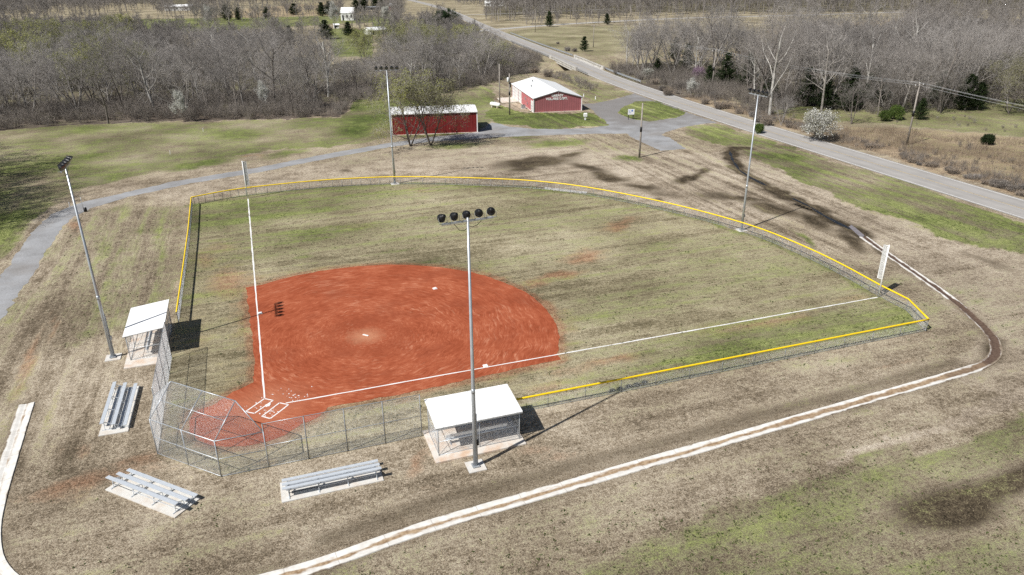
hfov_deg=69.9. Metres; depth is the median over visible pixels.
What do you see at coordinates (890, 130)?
tall dry grass
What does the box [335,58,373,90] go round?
bare tree
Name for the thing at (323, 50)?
sycamore tree
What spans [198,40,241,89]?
bare tree
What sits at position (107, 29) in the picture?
budding tree
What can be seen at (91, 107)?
woods brush
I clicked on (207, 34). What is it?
bare tree
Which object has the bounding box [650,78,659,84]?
dry shrub
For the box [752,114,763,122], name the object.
dry shrub
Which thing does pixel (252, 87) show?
undergrowth
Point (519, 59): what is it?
bare tree
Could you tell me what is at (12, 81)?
bare tree
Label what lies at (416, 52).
bare tree
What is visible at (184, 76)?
bare tree
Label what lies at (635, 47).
bare tree
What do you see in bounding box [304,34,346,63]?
bare tree
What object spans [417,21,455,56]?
budding tree
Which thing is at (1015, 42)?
bare tree
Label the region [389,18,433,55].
budding tree
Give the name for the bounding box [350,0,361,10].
cedar tree
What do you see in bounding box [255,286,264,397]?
chalk line
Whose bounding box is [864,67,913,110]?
bare tree
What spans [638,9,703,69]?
bare tree
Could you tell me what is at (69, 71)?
bare tree
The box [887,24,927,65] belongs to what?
bare tree
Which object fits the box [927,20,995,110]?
bare tree
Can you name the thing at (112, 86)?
bare tree
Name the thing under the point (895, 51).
bare tree
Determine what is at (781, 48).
bare tree
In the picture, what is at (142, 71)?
sycamore tree
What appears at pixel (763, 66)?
bare tree
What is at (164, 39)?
bare tree
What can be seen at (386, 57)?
bare tree
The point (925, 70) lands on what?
bare tree
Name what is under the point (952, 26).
bare tree
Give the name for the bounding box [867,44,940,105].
bare tree
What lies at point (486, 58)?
bare tree
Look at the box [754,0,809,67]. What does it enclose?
bare tree
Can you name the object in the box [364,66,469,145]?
budding tree
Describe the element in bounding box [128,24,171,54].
bare tree
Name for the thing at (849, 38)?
bare tree
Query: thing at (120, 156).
ground
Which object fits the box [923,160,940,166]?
dry shrub
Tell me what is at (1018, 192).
dry shrub
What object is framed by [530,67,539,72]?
dry shrub
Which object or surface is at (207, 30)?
sycamore tree
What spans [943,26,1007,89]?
bare tree
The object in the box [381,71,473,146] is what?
budding tree
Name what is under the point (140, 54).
budding tree
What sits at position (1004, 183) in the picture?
dry shrub
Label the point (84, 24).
budding tree
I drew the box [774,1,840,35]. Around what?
bare tree
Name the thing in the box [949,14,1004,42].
bare tree
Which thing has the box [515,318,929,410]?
chain link fence
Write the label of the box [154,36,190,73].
bare tree
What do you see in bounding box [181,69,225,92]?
bare tree
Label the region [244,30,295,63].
bare tree
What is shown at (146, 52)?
bare tree
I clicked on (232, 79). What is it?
bare tree
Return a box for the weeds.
[2,185,1023,574]
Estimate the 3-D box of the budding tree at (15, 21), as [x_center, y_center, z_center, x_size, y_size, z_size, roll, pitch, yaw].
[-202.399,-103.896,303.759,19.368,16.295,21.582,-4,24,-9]
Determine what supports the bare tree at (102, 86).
on the ground at (120, 156)
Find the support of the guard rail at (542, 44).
on the ground at (120, 156)
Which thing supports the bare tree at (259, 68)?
on the ground at (120, 156)
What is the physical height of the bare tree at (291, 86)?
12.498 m
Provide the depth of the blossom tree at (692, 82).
194.62 m
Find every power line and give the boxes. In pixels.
[713,49,922,84]
[925,83,1021,108]
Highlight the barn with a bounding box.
[164,4,190,10]
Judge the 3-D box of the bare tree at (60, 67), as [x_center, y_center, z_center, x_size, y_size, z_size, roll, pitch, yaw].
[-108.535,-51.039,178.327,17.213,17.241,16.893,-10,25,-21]
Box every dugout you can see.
[122,299,171,368]
[422,384,525,463]
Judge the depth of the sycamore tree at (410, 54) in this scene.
210.27 m
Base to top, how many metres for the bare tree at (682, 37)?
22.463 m
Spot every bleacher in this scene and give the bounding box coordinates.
[99,381,137,430]
[105,468,197,513]
[282,459,381,498]
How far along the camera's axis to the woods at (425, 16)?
304.21 m
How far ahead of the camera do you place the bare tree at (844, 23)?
191.42 m
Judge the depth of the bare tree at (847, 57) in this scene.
175.49 m
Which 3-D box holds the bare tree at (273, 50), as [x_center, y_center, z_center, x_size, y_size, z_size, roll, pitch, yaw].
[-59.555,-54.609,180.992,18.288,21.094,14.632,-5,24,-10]
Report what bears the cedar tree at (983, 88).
on the ground at (120, 156)
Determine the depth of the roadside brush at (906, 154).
139.63 m
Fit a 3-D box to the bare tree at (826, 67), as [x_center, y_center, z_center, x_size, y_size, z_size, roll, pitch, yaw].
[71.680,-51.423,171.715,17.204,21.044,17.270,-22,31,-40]
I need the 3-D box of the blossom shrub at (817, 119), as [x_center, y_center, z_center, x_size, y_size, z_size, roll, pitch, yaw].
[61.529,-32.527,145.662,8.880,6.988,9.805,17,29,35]
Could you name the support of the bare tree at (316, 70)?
on the ground at (120, 156)
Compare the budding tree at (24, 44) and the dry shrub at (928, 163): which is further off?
the budding tree at (24, 44)
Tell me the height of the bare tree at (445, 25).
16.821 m
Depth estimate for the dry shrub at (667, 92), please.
200.34 m
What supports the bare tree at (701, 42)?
on the ground at (120, 156)
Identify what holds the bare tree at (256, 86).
on the ground at (120, 156)
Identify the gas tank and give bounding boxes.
[490,101,500,107]
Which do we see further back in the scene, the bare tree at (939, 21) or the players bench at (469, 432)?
the bare tree at (939, 21)
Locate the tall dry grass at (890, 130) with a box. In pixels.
[665,86,1023,194]
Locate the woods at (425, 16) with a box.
[0,1,1023,63]
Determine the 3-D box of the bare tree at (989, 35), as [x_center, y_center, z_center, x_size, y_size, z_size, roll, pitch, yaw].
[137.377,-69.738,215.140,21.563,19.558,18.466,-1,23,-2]
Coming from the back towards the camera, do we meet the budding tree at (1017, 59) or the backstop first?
the budding tree at (1017, 59)
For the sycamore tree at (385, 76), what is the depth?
201.26 m
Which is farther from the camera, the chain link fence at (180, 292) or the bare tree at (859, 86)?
the bare tree at (859, 86)
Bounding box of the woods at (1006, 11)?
[0,0,1023,38]
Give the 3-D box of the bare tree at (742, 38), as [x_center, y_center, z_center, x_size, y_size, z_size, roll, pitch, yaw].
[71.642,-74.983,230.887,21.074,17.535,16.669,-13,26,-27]
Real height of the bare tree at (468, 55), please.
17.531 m
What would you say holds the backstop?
on the ground at (120, 156)
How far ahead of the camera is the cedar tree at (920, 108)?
165.44 m
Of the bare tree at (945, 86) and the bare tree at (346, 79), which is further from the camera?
the bare tree at (346, 79)
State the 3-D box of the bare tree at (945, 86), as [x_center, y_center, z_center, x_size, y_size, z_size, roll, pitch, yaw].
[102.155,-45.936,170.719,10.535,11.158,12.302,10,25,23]
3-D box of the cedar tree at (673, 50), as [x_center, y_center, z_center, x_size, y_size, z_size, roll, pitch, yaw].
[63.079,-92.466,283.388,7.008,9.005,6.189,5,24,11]
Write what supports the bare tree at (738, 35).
on the ground at (120, 156)
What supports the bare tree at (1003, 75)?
on the ground at (120, 156)
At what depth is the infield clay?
68.38 m
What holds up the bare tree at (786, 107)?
on the ground at (120, 156)
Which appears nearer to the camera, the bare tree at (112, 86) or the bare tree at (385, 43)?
the bare tree at (112, 86)
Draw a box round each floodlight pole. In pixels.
[57,156,115,357]
[374,66,398,183]
[437,207,495,467]
[739,88,768,229]
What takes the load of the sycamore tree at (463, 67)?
on the ground at (120, 156)
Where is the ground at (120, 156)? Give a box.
[0,0,1023,574]
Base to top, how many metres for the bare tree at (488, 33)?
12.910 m
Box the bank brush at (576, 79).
[544,68,597,91]
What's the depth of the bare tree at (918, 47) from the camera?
204.21 m
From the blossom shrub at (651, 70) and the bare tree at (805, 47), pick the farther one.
the blossom shrub at (651, 70)
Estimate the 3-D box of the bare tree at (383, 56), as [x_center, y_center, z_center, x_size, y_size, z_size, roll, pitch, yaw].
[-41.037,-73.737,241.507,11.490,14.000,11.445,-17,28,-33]
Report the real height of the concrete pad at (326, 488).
0.100 m
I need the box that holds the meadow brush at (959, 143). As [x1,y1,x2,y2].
[859,131,1021,169]
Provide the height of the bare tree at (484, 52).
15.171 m
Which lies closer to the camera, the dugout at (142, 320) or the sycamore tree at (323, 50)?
the dugout at (142, 320)
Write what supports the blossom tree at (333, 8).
on the ground at (120, 156)
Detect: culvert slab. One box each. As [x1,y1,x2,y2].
[545,187,586,192]
[849,225,863,236]
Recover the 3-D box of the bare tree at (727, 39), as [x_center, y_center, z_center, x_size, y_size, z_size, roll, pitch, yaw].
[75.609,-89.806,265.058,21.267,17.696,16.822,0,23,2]
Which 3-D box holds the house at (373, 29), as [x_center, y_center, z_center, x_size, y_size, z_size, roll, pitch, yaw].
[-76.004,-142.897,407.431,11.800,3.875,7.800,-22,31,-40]
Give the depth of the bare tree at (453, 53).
233.92 m
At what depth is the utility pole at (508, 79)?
172.36 m
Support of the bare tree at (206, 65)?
on the ground at (120, 156)
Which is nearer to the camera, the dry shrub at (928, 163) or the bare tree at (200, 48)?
the dry shrub at (928, 163)
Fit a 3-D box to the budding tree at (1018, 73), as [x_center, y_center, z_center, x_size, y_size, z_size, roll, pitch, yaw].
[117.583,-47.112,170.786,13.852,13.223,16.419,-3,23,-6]
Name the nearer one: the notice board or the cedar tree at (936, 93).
the notice board
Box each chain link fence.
[151,322,171,426]
[176,197,192,323]
[192,176,927,329]
[261,394,422,465]
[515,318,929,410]
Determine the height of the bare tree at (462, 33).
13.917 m
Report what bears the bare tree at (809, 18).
on the ground at (120, 156)
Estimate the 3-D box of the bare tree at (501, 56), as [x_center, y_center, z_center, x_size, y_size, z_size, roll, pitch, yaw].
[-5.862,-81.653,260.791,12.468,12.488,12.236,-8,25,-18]
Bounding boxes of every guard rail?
[510,32,572,56]
[512,41,548,56]
[605,67,640,82]
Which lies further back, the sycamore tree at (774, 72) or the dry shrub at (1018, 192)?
the sycamore tree at (774, 72)
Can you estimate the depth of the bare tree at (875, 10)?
234.88 m
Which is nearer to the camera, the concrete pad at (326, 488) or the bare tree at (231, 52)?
the concrete pad at (326, 488)
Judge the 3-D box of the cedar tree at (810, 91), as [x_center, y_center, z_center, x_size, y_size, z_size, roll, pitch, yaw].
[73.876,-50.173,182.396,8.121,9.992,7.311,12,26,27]
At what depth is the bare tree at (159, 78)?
203.10 m
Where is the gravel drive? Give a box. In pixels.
[0,93,715,318]
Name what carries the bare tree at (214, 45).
on the ground at (120, 156)
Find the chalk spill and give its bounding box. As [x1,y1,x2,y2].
[255,386,311,415]
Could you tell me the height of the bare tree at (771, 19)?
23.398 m
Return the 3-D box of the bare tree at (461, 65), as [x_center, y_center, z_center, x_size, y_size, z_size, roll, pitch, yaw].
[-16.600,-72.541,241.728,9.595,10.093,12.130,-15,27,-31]
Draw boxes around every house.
[340,7,355,20]
[364,27,384,34]
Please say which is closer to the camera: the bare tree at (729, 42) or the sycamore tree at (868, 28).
the sycamore tree at (868, 28)
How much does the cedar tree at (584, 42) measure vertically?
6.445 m
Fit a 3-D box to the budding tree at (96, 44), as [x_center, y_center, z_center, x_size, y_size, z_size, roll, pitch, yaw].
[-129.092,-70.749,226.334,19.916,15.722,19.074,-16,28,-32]
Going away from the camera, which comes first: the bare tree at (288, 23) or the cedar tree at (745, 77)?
the cedar tree at (745, 77)
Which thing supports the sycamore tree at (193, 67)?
on the ground at (120, 156)
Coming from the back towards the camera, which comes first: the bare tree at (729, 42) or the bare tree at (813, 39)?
the bare tree at (729, 42)
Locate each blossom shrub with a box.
[641,67,653,77]
[799,105,842,140]
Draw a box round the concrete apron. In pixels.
[497,97,517,102]
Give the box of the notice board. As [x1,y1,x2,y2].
[628,109,634,119]
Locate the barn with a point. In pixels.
(176, 6)
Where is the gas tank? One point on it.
(495, 103)
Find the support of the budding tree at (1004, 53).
on the ground at (120, 156)
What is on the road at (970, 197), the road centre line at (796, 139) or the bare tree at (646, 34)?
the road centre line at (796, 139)
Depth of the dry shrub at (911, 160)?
129.27 m
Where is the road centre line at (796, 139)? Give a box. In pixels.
[457,14,1022,208]
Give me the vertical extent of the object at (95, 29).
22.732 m
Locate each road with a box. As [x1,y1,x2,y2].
[410,0,1023,218]
[473,9,987,31]
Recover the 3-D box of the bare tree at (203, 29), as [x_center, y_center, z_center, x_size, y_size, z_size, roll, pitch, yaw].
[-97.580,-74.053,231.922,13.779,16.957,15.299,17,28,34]
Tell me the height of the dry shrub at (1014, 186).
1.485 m
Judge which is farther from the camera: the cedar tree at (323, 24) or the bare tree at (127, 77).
the cedar tree at (323, 24)
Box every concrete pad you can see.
[98,386,139,436]
[105,353,121,361]
[105,473,199,517]
[280,462,383,502]
[464,459,486,473]
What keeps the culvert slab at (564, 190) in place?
on the ground at (120, 156)
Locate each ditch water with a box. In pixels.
[729,151,765,184]
[792,198,850,228]
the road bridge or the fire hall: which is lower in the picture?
the fire hall
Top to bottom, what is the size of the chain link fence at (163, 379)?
3.650 m
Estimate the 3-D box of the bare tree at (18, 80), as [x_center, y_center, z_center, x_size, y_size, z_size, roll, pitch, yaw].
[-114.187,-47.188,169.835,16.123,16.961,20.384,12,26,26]
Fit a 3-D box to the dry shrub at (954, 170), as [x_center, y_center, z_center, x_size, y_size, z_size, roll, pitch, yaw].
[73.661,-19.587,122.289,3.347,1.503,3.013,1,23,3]
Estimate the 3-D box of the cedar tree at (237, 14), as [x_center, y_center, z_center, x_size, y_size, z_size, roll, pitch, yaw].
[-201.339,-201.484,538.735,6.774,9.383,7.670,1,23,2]
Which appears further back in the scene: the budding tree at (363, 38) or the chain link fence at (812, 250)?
the budding tree at (363, 38)
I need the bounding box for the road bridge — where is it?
[549,55,604,70]
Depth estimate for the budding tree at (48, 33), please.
242.27 m
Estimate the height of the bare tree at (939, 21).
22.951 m
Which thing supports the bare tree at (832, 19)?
on the ground at (120, 156)
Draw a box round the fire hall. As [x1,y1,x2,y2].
[511,77,582,112]
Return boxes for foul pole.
[242,161,249,197]
[877,244,889,296]
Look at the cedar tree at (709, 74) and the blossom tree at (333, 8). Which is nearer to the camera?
the cedar tree at (709, 74)
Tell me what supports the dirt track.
on the ground at (120, 156)
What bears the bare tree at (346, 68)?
on the ground at (120, 156)
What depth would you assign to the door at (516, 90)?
195.22 m
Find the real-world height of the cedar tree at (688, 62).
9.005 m
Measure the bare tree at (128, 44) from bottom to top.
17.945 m
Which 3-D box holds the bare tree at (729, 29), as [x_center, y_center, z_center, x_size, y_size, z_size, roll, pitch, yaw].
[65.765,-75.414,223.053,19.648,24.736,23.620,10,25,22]
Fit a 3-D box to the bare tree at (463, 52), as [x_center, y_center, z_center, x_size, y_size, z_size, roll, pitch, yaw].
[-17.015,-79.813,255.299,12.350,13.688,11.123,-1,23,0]
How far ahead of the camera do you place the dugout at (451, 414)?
52.81 m
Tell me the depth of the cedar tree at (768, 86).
195.99 m
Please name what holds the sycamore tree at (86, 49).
on the ground at (120, 156)
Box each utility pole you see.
[499,64,499,102]
[507,73,510,114]
[638,103,642,157]
[712,50,717,87]
[906,84,923,142]
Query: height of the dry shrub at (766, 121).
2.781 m
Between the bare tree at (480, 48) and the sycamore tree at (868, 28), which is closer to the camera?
the sycamore tree at (868, 28)
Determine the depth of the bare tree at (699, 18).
225.84 m
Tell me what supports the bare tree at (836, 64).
on the ground at (120, 156)
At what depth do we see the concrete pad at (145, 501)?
47.68 m
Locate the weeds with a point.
(636, 411)
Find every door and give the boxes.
[512,85,514,97]
[515,87,517,99]
[518,90,521,102]
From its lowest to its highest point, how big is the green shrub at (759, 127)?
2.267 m
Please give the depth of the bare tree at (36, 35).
244.57 m
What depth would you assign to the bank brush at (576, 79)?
223.74 m
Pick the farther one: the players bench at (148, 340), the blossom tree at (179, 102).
the blossom tree at (179, 102)
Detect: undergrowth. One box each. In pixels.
[0,36,540,127]
[609,58,1012,114]
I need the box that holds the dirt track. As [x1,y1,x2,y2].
[0,237,1002,574]
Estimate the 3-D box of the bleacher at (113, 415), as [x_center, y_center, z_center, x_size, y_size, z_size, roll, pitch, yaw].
[-30.671,9.141,57.299,1.800,0.818,6.400,-8,24,-17]
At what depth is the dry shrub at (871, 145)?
140.03 m
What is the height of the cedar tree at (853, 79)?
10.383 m
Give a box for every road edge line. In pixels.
[409,0,1022,217]
[424,2,1023,200]
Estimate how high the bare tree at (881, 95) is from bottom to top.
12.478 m
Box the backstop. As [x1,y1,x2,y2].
[149,381,269,476]
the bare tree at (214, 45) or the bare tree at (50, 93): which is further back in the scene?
the bare tree at (214, 45)
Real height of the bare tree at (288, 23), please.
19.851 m
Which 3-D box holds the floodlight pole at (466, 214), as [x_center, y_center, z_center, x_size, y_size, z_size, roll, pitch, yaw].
[-2.595,3.869,46.965,3.704,18.369,0.656,-11,25,-22]
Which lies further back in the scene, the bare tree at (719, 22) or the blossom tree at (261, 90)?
the bare tree at (719, 22)
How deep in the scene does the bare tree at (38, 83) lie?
193.97 m
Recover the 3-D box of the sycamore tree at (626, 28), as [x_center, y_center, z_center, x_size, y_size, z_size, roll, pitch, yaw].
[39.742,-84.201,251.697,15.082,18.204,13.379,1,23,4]
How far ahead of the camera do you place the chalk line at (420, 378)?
61.44 m
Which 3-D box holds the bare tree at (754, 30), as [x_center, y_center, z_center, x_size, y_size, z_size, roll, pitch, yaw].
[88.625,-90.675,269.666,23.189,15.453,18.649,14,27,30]
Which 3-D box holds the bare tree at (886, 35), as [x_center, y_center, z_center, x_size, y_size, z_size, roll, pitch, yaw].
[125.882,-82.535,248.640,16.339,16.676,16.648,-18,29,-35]
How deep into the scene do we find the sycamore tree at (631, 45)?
262.59 m
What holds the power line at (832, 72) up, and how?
attached to the utility pole at (913, 112)
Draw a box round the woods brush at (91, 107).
[0,48,542,129]
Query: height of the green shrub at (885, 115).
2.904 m
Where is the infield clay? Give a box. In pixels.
[189,265,560,446]
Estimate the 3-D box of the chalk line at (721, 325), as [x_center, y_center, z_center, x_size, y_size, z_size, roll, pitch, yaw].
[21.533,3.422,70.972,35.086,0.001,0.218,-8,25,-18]
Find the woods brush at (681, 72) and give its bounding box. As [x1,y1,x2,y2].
[606,58,1023,113]
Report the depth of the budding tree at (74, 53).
185.53 m
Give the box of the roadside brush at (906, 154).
[659,79,1023,190]
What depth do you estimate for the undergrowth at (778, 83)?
213.90 m
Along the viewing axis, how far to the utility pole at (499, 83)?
187.06 m
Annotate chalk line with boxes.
[247,199,255,285]
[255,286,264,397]
[286,352,567,402]
[568,297,877,352]
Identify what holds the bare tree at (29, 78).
on the ground at (120, 156)
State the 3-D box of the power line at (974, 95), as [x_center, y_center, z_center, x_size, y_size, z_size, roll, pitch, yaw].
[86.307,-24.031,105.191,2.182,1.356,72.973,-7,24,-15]
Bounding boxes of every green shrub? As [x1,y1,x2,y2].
[754,123,764,133]
[877,110,892,120]
[889,104,905,119]
[980,134,997,144]
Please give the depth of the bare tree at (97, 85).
162.78 m
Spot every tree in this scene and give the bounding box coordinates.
[0,18,43,52]
[0,27,42,78]
[0,41,40,99]
[0,48,64,113]
[0,53,36,103]
[0,65,18,104]
[0,66,43,102]
[0,79,24,104]
[1,31,73,90]
[1,52,61,107]
[5,33,61,97]
[6,17,69,58]
[9,55,68,103]
[20,31,69,91]
[22,16,83,39]
[22,46,104,104]
[24,34,52,82]
[29,41,105,110]
[33,79,74,118]
[34,28,79,68]
[38,30,84,82]
[40,37,76,87]
[45,20,113,49]
[48,39,129,100]
[57,37,152,105]
[58,21,112,83]
[59,34,127,79]
[60,31,119,98]
[60,45,106,93]
[64,55,123,123]
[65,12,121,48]
[68,19,108,36]
[73,49,129,106]
[78,62,118,94]
[80,25,135,53]
[82,24,174,88]
[93,77,132,95]
[95,12,135,34]
[98,59,150,98]
[99,25,152,83]
[100,40,171,91]
[106,27,182,102]
[108,32,177,111]
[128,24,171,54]
[129,68,155,98]
[135,25,172,69]
[135,51,176,88]
[135,55,212,108]
[136,62,181,94]
[140,30,180,58]
[152,50,200,88]
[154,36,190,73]
[154,67,185,92]
[155,40,185,81]
[156,37,215,101]
[164,26,200,61]
[167,46,237,108]
[168,89,187,118]
[169,35,205,93]
[175,25,225,74]
[179,40,219,65]
[179,60,210,87]
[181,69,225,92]
[182,28,241,89]
[185,24,247,86]
[187,16,227,51]
[188,26,216,45]
[191,40,226,68]
[197,65,231,91]
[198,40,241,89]
[203,4,211,21]
[204,58,255,97]
[207,43,266,103]
[212,58,257,115]
[213,21,261,70]
[214,33,253,75]
[219,4,232,19]
[219,43,246,73]
[223,18,271,77]
[223,25,287,83]
[228,23,303,102]
[231,24,283,77]
[235,7,240,19]
[236,67,282,95]
[240,17,284,62]
[241,51,283,83]
[243,31,297,83]
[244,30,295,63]
[253,80,270,102]
[255,40,311,88]
[259,15,314,74]
[262,7,272,17]
[262,63,312,112]
[267,25,297,44]
[269,31,349,90]
[270,47,339,102]
[274,59,302,83]
[280,23,334,79]
[282,32,309,65]
[288,3,300,14]
[289,29,331,90]
[294,58,329,85]
[301,21,355,96]
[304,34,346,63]
[314,2,328,15]
[316,19,336,38]
[316,40,347,69]
[321,50,348,83]
[324,1,331,13]
[324,1,340,26]
[331,57,364,85]
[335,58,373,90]
[338,59,363,86]
[340,21,354,35]
[343,27,381,63]
[349,53,384,81]
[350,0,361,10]
[355,56,393,84]
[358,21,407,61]
[359,0,371,10]
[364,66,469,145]
[371,31,400,75]
[372,44,394,75]
[372,45,390,69]
[375,23,426,67]
[375,50,404,76]
[375,69,392,86]
[380,6,393,23]
[380,34,404,69]
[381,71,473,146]
[386,33,430,77]
[387,29,443,82]
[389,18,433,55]
[390,12,420,37]
[398,57,424,74]
[403,36,453,87]
[413,23,474,81]
[413,34,434,72]
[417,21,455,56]
[423,56,446,75]
[425,34,471,72]
[428,7,460,25]
[433,16,470,53]
[434,53,465,86]
[445,50,467,85]
[447,28,478,53]
[448,21,486,58]
[448,56,476,75]
[449,28,497,69]
[450,42,475,66]
[461,25,510,80]
[463,36,504,67]
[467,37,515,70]
[475,29,496,41]
[479,50,498,67]
[480,44,525,74]
[482,45,514,66]
[501,42,520,56]
[509,48,530,74]
[514,53,533,64]
[543,11,554,25]
[580,36,588,50]
[604,13,610,23]
[607,14,647,63]
[614,14,676,65]
[615,29,644,61]
[617,6,658,63]
[619,11,673,68]
[621,24,668,69]
[623,31,647,62]
[627,4,710,74]
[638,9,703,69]
[651,57,662,72]
[660,19,701,59]
[665,18,715,47]
[666,37,682,59]
[669,15,724,65]
[674,20,719,66]
[679,40,712,74]
[679,43,694,67]
[681,1,733,62]
[686,77,699,94]
[689,65,704,79]
[691,3,743,65]
[691,3,761,66]
[693,29,722,66]
[698,14,743,63]
[700,22,756,68]
[704,65,715,81]
[705,8,743,58]
[714,19,758,70]
[714,52,738,83]
[718,20,773,72]
[725,35,773,88]
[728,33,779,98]
[730,4,810,115]
[732,43,761,75]
[733,20,767,49]
[735,53,758,84]
[738,43,796,94]
[740,10,876,93]
[744,11,821,103]
[749,1,816,65]
[753,15,801,76]
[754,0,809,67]
[756,68,777,93]
[762,28,799,69]
[763,60,820,112]
[766,33,822,91]
[769,92,797,125]
[771,22,838,99]
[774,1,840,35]
[775,4,831,65]
[776,19,863,110]
[783,16,852,84]
[787,0,840,72]
[787,12,851,84]
[792,6,869,84]
[792,65,819,105]
[796,18,878,108]
[801,9,874,83]
[802,34,869,95]
[809,16,914,73]
[811,10,853,29]
[811,13,863,76]
[813,0,882,64]
[813,76,838,108]
[822,44,852,88]
[830,78,877,123]
[832,67,867,110]
[836,35,940,100]
[839,41,925,98]
[840,0,899,61]
[845,17,899,66]
[849,10,895,70]
[855,16,905,82]
[856,3,912,72]
[863,1,923,37]
[863,65,890,103]
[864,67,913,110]
[865,60,912,114]
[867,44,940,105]
[871,28,928,81]
[871,48,944,104]
[874,16,938,68]
[874,20,902,66]
[885,40,951,108]
[886,1,952,79]
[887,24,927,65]
[887,32,943,84]
[889,8,997,94]
[890,0,965,67]
[894,50,928,88]
[897,0,960,36]
[898,8,958,79]
[899,50,946,98]
[909,28,959,78]
[911,98,929,119]
[914,21,1007,94]
[925,66,974,113]
[926,38,979,78]
[926,71,954,106]
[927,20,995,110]
[932,16,972,51]
[935,24,1020,107]
[938,14,1020,74]
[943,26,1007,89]
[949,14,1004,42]
[951,74,985,110]
[954,15,1023,96]
[962,48,1021,91]
[967,82,990,109]
[968,46,1007,78]
[983,58,1023,113]
[985,26,1023,64]
[987,57,1023,97]
[987,58,1015,103]
[998,22,1023,58]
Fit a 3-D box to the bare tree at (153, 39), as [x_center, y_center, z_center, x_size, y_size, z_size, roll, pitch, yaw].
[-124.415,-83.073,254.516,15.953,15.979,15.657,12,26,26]
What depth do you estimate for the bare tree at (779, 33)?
229.19 m
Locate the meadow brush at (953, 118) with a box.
[789,108,1019,131]
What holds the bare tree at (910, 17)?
on the ground at (120, 156)
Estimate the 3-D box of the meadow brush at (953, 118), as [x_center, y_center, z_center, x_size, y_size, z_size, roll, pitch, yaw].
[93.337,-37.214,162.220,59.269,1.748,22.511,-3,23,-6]
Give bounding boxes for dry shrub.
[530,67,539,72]
[543,70,552,76]
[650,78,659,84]
[657,84,665,90]
[660,86,674,95]
[700,96,710,103]
[712,101,725,109]
[723,102,730,108]
[735,108,743,113]
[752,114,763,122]
[758,115,774,125]
[862,142,879,147]
[904,156,920,162]
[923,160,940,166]
[944,165,963,174]
[980,178,988,184]
[988,178,998,186]
[993,177,1010,188]
[1006,182,1021,191]
[1013,190,1023,196]
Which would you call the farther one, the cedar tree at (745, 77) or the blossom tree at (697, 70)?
the blossom tree at (697, 70)
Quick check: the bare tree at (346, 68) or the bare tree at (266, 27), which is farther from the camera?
the bare tree at (266, 27)
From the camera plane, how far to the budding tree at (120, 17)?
313.59 m
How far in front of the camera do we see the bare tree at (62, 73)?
187.73 m
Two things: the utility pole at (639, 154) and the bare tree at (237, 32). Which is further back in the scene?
the bare tree at (237, 32)
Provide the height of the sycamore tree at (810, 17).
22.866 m
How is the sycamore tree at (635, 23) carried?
on the ground at (120, 156)
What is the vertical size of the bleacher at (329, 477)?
0.818 m
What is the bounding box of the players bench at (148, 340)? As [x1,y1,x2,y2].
[144,331,153,352]
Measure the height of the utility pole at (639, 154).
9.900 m
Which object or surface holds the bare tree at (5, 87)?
on the ground at (120, 156)
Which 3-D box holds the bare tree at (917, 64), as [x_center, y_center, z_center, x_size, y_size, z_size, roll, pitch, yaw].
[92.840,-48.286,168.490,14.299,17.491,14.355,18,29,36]
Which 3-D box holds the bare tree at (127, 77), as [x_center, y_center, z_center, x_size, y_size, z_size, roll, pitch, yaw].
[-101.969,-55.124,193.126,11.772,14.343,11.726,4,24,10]
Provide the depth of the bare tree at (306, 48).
196.57 m
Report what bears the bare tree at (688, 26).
on the ground at (120, 156)
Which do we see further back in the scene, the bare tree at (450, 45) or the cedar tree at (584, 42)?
the cedar tree at (584, 42)
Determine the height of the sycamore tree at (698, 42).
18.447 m
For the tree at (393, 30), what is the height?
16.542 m
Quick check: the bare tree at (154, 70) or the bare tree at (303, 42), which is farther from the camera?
the bare tree at (303, 42)
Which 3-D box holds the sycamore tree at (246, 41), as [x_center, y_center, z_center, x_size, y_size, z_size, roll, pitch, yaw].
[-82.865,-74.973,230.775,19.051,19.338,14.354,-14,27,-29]
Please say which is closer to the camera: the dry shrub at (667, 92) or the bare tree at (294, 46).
the dry shrub at (667, 92)
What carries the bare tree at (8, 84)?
on the ground at (120, 156)
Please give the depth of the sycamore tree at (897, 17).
244.71 m
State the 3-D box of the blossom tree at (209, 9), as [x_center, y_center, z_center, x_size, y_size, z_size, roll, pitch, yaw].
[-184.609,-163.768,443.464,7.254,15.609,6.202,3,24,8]
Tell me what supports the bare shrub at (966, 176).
on the ground at (120, 156)
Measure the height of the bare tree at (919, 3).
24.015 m
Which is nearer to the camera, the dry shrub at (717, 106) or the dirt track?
the dirt track
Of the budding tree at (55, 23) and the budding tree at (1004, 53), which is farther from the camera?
the budding tree at (55, 23)
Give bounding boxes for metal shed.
[390,104,477,135]
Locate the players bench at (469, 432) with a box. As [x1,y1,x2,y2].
[446,423,506,444]
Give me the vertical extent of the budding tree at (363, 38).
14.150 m
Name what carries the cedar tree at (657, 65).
on the ground at (120, 156)
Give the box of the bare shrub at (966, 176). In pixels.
[960,173,980,179]

